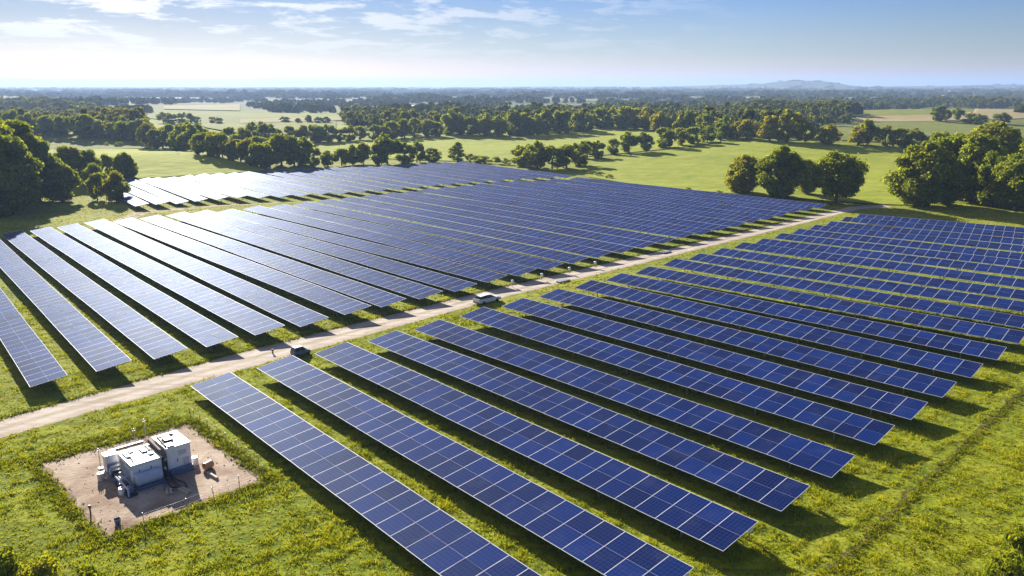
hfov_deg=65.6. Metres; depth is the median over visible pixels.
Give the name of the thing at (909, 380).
solar table
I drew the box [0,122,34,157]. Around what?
broadleaf tree
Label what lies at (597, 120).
broadleaf tree
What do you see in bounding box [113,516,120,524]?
bucket
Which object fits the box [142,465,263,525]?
wire fence
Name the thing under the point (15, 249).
dirt path
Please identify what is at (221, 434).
wire fence
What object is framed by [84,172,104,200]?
broadleaf tree
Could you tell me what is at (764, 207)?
solar table
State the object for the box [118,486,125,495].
drum
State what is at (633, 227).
solar table
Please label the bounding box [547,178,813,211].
solar table
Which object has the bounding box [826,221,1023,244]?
solar table
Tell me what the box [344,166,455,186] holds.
solar table
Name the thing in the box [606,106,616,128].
broadleaf tree
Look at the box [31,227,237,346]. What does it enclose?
solar table
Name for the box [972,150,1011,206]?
broadleaf tree
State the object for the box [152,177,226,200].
solar table
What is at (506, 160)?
shrub
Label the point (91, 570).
shrub
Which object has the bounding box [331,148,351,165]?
broadleaf tree
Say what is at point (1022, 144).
broadleaf tree
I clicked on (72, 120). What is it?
broadleaf tree
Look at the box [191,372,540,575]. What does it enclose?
solar table
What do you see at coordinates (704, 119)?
broadleaf tree
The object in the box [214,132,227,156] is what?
broadleaf tree
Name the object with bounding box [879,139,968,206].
broadleaf tree
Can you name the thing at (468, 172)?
solar table
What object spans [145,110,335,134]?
meadow
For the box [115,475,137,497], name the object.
pump set
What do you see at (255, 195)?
solar table
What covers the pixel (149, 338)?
solar table
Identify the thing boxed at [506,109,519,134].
broadleaf tree
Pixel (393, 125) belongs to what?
broadleaf tree
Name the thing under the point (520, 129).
broadleaf tree
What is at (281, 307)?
solar table
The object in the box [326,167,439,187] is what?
solar table
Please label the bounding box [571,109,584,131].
broadleaf tree
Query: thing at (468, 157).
shrub
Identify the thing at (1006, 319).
solar table
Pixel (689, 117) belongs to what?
broadleaf tree
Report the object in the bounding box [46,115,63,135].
broadleaf tree
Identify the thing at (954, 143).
broadleaf tree
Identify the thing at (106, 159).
broadleaf tree
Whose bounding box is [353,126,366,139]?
broadleaf tree
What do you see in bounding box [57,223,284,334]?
solar table
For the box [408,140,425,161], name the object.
broadleaf tree
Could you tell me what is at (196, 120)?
broadleaf tree
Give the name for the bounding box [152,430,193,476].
inverter cabinet
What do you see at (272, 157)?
broadleaf tree
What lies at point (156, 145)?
broadleaf tree
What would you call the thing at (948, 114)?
broadleaf tree
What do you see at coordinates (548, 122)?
broadleaf tree
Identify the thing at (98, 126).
broadleaf tree
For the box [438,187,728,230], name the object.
solar table
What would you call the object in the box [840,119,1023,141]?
meadow
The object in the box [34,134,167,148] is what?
meadow
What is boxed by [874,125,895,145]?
broadleaf tree
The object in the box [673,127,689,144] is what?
broadleaf tree
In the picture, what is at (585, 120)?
broadleaf tree
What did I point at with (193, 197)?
solar table
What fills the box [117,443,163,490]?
transformer cabinet
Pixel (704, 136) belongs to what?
broadleaf tree
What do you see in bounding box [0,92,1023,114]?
woodland
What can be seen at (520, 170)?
solar table
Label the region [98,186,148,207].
solar table
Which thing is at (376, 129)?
broadleaf tree
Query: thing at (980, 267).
solar table
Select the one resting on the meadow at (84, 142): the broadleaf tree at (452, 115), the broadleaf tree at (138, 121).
the broadleaf tree at (138, 121)
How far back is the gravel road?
101.38 m
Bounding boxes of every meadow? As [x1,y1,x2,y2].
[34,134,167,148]
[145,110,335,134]
[268,99,364,101]
[550,99,628,100]
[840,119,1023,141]
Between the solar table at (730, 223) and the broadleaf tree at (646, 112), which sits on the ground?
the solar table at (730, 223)
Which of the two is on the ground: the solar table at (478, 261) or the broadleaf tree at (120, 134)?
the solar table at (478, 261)
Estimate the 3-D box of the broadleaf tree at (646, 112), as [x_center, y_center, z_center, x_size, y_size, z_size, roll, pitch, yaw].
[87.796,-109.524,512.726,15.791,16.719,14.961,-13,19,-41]
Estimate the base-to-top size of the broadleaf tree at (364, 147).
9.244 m
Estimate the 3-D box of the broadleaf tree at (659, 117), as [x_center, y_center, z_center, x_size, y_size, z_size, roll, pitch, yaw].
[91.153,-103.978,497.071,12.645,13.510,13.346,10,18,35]
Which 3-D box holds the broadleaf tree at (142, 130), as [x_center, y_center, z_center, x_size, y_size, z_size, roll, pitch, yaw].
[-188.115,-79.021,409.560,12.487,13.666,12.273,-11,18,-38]
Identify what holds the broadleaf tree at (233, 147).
on the ground
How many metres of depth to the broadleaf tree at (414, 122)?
487.31 m
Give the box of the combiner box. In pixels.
[747,527,752,538]
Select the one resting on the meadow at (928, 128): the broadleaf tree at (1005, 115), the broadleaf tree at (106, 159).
the broadleaf tree at (1005, 115)
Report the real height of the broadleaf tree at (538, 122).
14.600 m
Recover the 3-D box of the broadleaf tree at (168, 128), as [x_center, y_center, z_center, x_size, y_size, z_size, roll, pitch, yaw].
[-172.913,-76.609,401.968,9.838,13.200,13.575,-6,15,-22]
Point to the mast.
(100, 467)
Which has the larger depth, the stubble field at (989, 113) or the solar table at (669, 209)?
the stubble field at (989, 113)
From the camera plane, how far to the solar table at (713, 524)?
68.18 m
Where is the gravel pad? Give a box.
[42,424,257,534]
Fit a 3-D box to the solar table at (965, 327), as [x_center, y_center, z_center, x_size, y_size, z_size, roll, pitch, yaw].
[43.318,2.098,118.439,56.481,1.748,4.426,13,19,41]
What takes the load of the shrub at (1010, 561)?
on the ground
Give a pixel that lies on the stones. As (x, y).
(153, 488)
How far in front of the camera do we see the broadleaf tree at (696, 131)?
403.38 m
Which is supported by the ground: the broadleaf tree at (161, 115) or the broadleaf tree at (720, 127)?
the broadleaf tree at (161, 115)
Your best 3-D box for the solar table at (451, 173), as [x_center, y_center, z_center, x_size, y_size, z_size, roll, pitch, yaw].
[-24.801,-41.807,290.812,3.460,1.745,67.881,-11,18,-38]
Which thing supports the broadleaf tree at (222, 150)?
on the ground
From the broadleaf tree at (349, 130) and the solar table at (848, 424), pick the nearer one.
the solar table at (848, 424)
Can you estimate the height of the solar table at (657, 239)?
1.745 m
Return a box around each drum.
[97,472,104,481]
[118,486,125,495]
[191,456,198,465]
[202,460,213,469]
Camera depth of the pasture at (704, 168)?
321.15 m
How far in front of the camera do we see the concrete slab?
133.62 m
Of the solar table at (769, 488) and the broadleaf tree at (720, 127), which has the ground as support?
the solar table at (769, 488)
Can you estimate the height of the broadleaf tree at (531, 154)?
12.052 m
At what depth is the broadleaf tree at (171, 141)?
379.39 m
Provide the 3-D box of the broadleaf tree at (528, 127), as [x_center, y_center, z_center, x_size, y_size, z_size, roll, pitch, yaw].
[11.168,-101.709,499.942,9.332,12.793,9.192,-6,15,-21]
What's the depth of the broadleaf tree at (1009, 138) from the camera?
253.09 m
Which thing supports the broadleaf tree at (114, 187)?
on the ground
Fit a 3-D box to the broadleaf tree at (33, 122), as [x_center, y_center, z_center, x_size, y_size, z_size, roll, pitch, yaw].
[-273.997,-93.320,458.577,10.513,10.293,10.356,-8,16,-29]
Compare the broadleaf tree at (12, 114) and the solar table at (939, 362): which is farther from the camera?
the broadleaf tree at (12, 114)
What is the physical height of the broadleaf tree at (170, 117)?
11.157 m
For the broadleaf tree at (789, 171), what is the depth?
229.27 m
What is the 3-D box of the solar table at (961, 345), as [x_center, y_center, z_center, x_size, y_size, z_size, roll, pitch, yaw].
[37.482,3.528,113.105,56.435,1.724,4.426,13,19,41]
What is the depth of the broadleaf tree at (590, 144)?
354.49 m
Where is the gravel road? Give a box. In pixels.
[0,204,889,437]
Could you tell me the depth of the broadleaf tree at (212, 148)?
325.00 m
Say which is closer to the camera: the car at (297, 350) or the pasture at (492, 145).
the car at (297, 350)
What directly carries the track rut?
on the ground
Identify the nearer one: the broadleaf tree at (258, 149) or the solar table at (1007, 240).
the solar table at (1007, 240)
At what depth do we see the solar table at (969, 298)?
127.14 m
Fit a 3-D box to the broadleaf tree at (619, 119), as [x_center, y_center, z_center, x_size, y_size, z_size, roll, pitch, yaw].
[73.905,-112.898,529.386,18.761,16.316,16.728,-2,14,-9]
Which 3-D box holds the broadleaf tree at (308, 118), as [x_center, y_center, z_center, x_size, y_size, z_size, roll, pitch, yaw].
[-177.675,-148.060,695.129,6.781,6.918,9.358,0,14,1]
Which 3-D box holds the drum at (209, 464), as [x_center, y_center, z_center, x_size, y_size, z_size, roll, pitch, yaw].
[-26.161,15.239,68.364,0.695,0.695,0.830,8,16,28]
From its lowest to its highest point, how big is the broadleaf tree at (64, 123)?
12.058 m
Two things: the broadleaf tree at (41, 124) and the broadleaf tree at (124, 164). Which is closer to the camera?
the broadleaf tree at (124, 164)
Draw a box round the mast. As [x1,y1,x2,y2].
[96,449,103,469]
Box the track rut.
[816,388,1023,575]
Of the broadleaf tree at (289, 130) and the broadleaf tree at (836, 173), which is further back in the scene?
the broadleaf tree at (289, 130)
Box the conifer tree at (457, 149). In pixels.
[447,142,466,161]
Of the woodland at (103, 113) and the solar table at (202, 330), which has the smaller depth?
the solar table at (202, 330)
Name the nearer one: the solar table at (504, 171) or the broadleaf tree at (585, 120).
the solar table at (504, 171)
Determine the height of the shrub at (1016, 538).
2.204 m
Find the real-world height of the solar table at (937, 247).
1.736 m
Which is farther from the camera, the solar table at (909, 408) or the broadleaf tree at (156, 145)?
the broadleaf tree at (156, 145)
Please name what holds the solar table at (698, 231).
on the ground
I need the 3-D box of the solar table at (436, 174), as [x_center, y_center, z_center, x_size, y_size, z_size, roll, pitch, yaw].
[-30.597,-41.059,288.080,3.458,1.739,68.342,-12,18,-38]
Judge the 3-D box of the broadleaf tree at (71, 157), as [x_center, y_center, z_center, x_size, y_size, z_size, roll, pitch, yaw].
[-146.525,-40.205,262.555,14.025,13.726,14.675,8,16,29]
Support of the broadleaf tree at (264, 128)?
on the ground
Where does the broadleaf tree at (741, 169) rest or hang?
on the pasture at (704, 168)
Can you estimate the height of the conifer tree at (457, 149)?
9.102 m
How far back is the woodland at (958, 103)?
1298.89 m
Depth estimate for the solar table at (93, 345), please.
108.60 m
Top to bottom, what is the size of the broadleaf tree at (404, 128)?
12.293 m
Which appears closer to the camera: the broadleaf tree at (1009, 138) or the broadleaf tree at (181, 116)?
the broadleaf tree at (1009, 138)
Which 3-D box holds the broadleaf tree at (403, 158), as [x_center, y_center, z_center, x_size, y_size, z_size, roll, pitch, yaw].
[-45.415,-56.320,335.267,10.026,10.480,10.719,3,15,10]
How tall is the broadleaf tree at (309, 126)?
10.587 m
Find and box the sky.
[0,0,1023,86]
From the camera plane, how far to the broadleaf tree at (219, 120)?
672.53 m
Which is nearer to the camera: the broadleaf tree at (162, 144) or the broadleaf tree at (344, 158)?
the broadleaf tree at (344, 158)
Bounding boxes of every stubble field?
[145,97,199,98]
[164,104,239,109]
[240,116,341,122]
[856,109,1023,121]
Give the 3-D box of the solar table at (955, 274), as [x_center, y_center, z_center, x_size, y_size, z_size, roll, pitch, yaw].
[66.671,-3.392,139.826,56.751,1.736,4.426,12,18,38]
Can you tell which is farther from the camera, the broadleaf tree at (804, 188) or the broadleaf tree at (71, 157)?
the broadleaf tree at (71, 157)
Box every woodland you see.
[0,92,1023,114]
[0,95,153,136]
[338,101,598,131]
[589,97,852,134]
[766,91,1023,109]
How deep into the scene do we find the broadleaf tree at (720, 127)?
415.86 m
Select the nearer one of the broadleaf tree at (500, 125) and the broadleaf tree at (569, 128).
the broadleaf tree at (500, 125)
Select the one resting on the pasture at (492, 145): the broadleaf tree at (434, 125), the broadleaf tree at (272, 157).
the broadleaf tree at (434, 125)
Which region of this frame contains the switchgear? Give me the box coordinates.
[101,440,142,483]
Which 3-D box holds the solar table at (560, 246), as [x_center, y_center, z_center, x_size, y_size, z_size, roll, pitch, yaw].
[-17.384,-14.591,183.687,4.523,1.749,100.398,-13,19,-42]
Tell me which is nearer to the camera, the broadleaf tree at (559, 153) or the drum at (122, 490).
the drum at (122, 490)
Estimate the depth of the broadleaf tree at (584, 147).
324.61 m
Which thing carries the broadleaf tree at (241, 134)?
on the ground
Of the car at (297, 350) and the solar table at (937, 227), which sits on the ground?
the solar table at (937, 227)
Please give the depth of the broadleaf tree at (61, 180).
222.39 m
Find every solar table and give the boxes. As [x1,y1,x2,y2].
[0,240,131,371]
[0,288,66,386]
[2,230,187,358]
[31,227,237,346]
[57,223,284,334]
[85,219,328,326]
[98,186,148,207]
[113,218,370,315]
[122,178,187,203]
[127,186,168,206]
[139,178,206,202]
[140,215,405,308]
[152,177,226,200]
[165,177,247,199]
[166,212,441,299]
[182,175,269,199]
[190,210,475,291]
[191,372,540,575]
[195,173,290,198]
[212,173,309,198]
[217,209,506,284]
[228,172,329,196]
[241,171,350,196]
[243,206,535,277]
[257,355,693,575]
[259,170,368,194]
[268,204,563,270]
[276,169,387,192]
[293,168,406,189]
[294,201,588,263]
[309,168,423,188]
[314,342,757,550]
[316,199,611,259]
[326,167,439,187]
[339,197,634,254]
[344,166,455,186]
[359,166,471,185]
[359,194,654,247]
[368,330,809,511]
[377,165,488,182]
[380,192,675,243]
[393,164,505,180]
[401,191,693,237]
[409,163,522,180]
[414,319,854,477]
[418,188,711,234]
[423,163,538,179]
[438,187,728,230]
[440,162,554,178]
[454,185,744,227]
[456,162,571,178]
[460,307,894,444]
[472,183,760,222]
[489,181,773,219]
[502,298,927,419]
[509,180,788,216]
[531,180,800,212]
[540,289,956,397]
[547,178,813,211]
[569,177,826,207]
[575,280,982,377]
[606,273,1006,359]
[635,266,1023,343]
[663,259,1023,328]
[688,253,1023,315]
[712,248,1023,299]
[734,242,1023,287]
[755,238,1023,276]
[774,233,1023,267]
[793,229,1023,259]
[809,225,1023,251]
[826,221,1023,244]
[842,217,1023,238]
[857,214,1023,232]
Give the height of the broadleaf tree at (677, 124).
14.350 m
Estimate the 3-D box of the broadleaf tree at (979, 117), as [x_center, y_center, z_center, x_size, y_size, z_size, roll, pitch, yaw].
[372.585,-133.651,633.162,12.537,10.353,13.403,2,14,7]
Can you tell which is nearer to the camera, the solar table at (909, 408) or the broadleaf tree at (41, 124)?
the solar table at (909, 408)
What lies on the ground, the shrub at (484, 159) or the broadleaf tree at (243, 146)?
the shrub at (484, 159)
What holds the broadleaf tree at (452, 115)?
on the pasture at (492, 145)
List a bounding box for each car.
[290,345,310,356]
[473,293,500,304]
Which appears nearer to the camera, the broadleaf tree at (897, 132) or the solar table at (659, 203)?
the solar table at (659, 203)
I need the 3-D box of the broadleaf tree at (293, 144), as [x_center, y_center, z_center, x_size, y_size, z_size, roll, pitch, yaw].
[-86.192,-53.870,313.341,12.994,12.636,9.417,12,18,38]
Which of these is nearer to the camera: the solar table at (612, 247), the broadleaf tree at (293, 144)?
the solar table at (612, 247)
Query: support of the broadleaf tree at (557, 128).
on the pasture at (492, 145)
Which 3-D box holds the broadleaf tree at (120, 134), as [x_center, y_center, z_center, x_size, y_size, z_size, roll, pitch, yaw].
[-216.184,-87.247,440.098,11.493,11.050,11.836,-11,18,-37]
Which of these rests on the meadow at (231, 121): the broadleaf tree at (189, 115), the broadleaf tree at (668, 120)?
the broadleaf tree at (189, 115)
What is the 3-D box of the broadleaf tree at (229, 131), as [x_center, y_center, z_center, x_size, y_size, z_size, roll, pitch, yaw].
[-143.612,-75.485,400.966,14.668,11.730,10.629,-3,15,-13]
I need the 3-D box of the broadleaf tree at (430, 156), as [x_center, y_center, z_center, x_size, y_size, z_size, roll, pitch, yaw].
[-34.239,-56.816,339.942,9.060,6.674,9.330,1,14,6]
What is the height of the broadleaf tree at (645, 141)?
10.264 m
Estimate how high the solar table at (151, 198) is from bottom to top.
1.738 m
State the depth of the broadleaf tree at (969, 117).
638.51 m
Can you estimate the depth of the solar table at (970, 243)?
164.60 m
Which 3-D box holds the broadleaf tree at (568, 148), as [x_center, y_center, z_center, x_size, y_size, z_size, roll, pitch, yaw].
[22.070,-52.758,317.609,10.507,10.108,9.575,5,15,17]
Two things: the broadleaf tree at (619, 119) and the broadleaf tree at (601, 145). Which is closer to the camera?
the broadleaf tree at (601, 145)
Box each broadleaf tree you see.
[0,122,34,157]
[0,133,44,217]
[1,109,24,120]
[2,119,42,173]
[15,112,33,123]
[19,133,62,201]
[29,117,38,133]
[36,115,55,135]
[38,161,83,201]
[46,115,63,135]
[51,145,91,175]
[56,116,71,135]
[68,113,87,136]
[73,114,97,137]
[73,149,101,166]
[79,162,107,188]
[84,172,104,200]
[92,119,109,138]
[99,170,131,201]
[100,153,113,176]
[104,122,121,138]
[110,152,138,177]
[111,120,129,139]
[124,120,135,139]
[132,118,150,134]
[135,121,156,144]
[146,129,161,148]
[147,127,166,148]
[155,111,169,122]
[160,123,173,148]
[163,113,177,123]
[166,131,185,150]
[171,121,190,150]
[175,122,200,151]
[176,112,187,122]
[185,112,195,122]
[188,133,204,154]
[193,116,200,122]
[194,122,209,132]
[200,131,212,148]
[204,134,220,156]
[208,117,216,122]
[214,117,222,122]
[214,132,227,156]
[219,141,228,159]
[220,127,236,142]
[224,140,237,160]
[227,139,248,160]
[230,126,252,139]
[235,137,254,163]
[244,121,262,136]
[244,142,263,165]
[250,136,267,153]
[250,143,271,167]
[252,121,277,142]
[259,149,282,168]
[262,133,292,165]
[272,128,284,134]
[278,116,289,121]
[278,135,306,166]
[283,125,294,138]
[294,124,312,139]
[296,136,313,165]
[302,147,320,167]
[304,115,311,121]
[307,124,325,141]
[308,125,326,142]
[313,116,321,122]
[319,150,339,165]
[321,116,330,121]
[322,124,337,141]
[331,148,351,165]
[335,129,345,140]
[342,125,358,140]
[343,143,363,164]
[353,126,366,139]
[357,142,371,163]
[366,125,381,139]
[370,143,388,164]
[373,132,401,163]
[377,125,389,137]
[383,120,399,138]
[394,118,413,137]
[394,142,415,163]
[408,118,422,136]
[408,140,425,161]
[417,119,433,135]
[421,147,441,161]
[427,121,445,135]
[440,108,457,132]
[443,119,457,134]
[449,112,467,134]
[464,114,473,134]
[470,114,482,134]
[477,112,494,135]
[488,114,507,135]
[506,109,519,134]
[510,110,531,135]
[510,143,529,166]
[522,139,551,168]
[524,116,536,134]
[527,113,544,134]
[538,108,558,133]
[538,144,568,168]
[551,110,567,132]
[557,143,580,167]
[558,110,572,132]
[569,141,591,165]
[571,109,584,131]
[579,112,593,131]
[580,141,598,157]
[591,140,605,157]
[593,107,609,128]
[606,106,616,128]
[607,138,620,153]
[609,106,632,129]
[619,131,639,152]
[625,108,641,129]
[635,105,657,129]
[638,132,654,151]
[649,111,666,130]
[655,127,678,147]
[662,115,675,130]
[672,110,686,128]
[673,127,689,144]
[677,109,701,132]
[685,126,702,143]
[696,113,713,134]
[698,125,716,141]
[709,116,720,133]
[713,115,733,137]
[715,122,729,139]
[723,154,759,191]
[726,122,735,138]
[728,121,739,138]
[735,119,761,139]
[754,144,809,198]
[756,115,779,140]
[769,108,805,141]
[793,120,816,141]
[798,157,816,193]
[807,149,869,202]
[815,123,843,144]
[847,126,871,144]
[859,119,879,144]
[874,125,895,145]
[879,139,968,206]
[889,128,912,146]
[900,127,923,148]
[914,131,929,145]
[929,105,946,120]
[929,131,951,141]
[932,131,976,164]
[940,157,973,204]
[943,109,952,119]
[952,107,965,119]
[955,133,1012,201]
[962,113,975,122]
[967,121,1023,153]
[972,113,988,123]
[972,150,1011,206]
[988,152,1023,211]
[991,112,1012,123]
[1018,137,1023,155]
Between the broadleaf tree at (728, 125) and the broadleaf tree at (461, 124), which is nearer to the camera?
the broadleaf tree at (728, 125)
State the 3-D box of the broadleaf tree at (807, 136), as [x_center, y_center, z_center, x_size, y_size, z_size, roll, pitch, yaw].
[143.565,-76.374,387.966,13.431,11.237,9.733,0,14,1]
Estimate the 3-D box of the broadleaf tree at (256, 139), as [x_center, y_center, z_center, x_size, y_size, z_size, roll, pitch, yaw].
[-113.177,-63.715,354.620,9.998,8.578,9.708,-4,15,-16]
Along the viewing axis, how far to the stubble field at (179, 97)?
2310.09 m
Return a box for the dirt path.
[10,202,277,251]
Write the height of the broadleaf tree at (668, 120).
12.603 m
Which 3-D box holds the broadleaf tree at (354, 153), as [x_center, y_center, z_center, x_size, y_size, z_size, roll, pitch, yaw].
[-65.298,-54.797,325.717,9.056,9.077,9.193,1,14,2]
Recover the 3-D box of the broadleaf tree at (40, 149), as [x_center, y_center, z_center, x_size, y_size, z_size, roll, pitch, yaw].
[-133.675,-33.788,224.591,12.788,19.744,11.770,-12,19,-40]
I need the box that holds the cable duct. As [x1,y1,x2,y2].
[147,438,168,479]
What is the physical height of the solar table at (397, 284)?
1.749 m
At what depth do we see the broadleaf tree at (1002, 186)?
206.00 m
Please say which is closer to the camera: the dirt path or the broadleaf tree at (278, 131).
the dirt path
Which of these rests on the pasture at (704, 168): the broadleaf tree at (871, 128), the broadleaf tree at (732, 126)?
the broadleaf tree at (871, 128)
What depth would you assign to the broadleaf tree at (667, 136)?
392.78 m
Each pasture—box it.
[48,148,263,178]
[316,128,719,161]
[588,141,927,204]
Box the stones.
[46,428,256,538]
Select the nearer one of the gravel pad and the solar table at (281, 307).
the gravel pad
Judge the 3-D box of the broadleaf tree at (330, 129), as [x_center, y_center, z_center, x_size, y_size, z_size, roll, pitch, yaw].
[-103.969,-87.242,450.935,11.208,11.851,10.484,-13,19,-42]
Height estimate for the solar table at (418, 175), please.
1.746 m
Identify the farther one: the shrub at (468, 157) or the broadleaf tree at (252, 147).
the shrub at (468, 157)
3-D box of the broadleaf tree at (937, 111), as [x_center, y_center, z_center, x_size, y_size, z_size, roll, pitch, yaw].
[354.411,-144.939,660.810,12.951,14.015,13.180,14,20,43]
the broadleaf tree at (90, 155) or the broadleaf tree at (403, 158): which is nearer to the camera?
the broadleaf tree at (90, 155)
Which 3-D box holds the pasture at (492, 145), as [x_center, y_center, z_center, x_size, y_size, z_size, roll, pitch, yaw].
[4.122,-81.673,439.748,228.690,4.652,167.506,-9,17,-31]
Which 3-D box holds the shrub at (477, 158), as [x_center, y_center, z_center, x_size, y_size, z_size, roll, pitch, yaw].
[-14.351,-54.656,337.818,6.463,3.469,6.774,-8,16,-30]
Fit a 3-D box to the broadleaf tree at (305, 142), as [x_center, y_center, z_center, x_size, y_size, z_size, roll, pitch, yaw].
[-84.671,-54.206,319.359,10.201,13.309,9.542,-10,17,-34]
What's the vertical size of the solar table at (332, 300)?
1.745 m
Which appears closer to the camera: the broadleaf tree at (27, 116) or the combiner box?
the combiner box
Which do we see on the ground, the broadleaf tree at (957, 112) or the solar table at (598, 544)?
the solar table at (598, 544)
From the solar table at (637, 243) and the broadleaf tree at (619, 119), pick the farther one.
the broadleaf tree at (619, 119)
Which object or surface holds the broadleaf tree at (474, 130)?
on the pasture at (492, 145)
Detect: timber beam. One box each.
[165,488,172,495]
[177,486,191,494]
[207,471,218,479]
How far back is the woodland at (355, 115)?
591.85 m
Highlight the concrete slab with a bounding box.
[556,278,570,282]
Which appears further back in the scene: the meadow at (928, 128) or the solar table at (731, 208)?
the meadow at (928, 128)
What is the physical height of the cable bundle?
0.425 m
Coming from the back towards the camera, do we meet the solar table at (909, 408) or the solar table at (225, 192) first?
the solar table at (225, 192)
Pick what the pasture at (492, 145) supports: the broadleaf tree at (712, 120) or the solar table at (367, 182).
the broadleaf tree at (712, 120)
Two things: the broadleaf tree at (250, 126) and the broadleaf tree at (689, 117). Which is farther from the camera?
the broadleaf tree at (689, 117)
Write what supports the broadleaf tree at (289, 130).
on the ground
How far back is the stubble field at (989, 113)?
699.17 m
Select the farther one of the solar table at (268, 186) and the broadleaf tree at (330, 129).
the broadleaf tree at (330, 129)
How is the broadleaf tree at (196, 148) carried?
on the ground
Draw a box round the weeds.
[0,221,1023,575]
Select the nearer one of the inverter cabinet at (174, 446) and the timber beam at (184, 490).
the timber beam at (184, 490)
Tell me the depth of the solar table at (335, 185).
260.70 m
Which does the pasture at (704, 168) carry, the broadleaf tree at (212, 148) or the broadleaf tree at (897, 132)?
the broadleaf tree at (897, 132)
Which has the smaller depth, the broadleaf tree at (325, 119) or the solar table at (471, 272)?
the solar table at (471, 272)
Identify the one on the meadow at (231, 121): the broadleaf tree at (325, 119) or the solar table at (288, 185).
the broadleaf tree at (325, 119)
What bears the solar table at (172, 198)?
on the ground
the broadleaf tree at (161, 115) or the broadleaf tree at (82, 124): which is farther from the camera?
the broadleaf tree at (161, 115)
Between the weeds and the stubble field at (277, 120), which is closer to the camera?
the weeds
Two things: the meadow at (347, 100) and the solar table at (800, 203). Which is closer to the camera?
the solar table at (800, 203)
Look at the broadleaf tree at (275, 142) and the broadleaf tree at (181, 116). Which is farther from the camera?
the broadleaf tree at (181, 116)
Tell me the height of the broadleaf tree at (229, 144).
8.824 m
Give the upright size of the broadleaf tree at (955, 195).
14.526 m
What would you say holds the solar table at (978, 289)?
on the ground
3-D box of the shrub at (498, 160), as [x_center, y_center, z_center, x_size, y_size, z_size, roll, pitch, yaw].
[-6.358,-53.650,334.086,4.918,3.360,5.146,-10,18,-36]
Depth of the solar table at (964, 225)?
182.40 m
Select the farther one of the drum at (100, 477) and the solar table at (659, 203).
the solar table at (659, 203)
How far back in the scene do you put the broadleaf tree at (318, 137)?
443.36 m
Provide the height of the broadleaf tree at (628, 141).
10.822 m
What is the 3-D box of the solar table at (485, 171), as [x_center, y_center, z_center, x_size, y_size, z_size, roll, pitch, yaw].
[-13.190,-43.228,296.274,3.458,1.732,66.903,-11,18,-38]
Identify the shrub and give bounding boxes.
[0,540,26,575]
[14,549,60,575]
[71,559,105,575]
[464,153,474,161]
[471,155,483,162]
[481,155,490,162]
[490,156,500,162]
[500,158,510,164]
[982,541,1023,575]
[1002,524,1023,553]
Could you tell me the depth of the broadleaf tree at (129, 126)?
435.56 m
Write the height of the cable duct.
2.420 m
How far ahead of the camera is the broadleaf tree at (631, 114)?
519.83 m
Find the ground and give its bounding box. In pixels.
[0,81,1023,575]
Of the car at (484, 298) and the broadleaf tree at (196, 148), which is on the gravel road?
the car at (484, 298)
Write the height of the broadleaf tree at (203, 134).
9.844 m
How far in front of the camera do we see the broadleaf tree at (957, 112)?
669.95 m
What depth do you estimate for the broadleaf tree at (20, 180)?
199.56 m
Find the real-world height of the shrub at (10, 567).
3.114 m
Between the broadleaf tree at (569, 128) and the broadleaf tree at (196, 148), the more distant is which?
the broadleaf tree at (569, 128)
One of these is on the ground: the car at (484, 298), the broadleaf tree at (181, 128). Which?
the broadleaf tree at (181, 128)
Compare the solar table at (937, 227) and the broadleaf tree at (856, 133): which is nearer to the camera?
the solar table at (937, 227)
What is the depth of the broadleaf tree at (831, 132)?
376.84 m
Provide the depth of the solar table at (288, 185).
255.01 m
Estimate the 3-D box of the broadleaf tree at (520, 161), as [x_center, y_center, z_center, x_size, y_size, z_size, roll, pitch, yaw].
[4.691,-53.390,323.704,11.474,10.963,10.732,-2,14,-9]
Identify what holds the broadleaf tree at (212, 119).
on the meadow at (231, 121)
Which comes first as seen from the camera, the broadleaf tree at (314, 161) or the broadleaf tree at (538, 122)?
the broadleaf tree at (314, 161)
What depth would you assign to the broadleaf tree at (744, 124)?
407.27 m
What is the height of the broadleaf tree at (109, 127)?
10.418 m
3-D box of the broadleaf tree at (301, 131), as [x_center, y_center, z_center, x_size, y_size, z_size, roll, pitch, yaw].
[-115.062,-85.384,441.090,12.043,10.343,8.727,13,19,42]
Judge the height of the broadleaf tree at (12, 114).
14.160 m
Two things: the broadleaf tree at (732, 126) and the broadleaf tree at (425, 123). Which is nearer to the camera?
the broadleaf tree at (732, 126)
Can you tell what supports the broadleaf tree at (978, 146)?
on the ground
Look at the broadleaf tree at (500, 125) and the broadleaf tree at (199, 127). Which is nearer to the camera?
the broadleaf tree at (199, 127)
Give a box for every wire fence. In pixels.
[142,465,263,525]
[188,407,258,465]
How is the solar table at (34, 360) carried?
on the ground
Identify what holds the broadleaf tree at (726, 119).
on the ground
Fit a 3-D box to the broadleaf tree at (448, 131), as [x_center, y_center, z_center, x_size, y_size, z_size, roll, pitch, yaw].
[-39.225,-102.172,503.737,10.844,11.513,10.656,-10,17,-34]
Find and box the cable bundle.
[163,474,187,489]

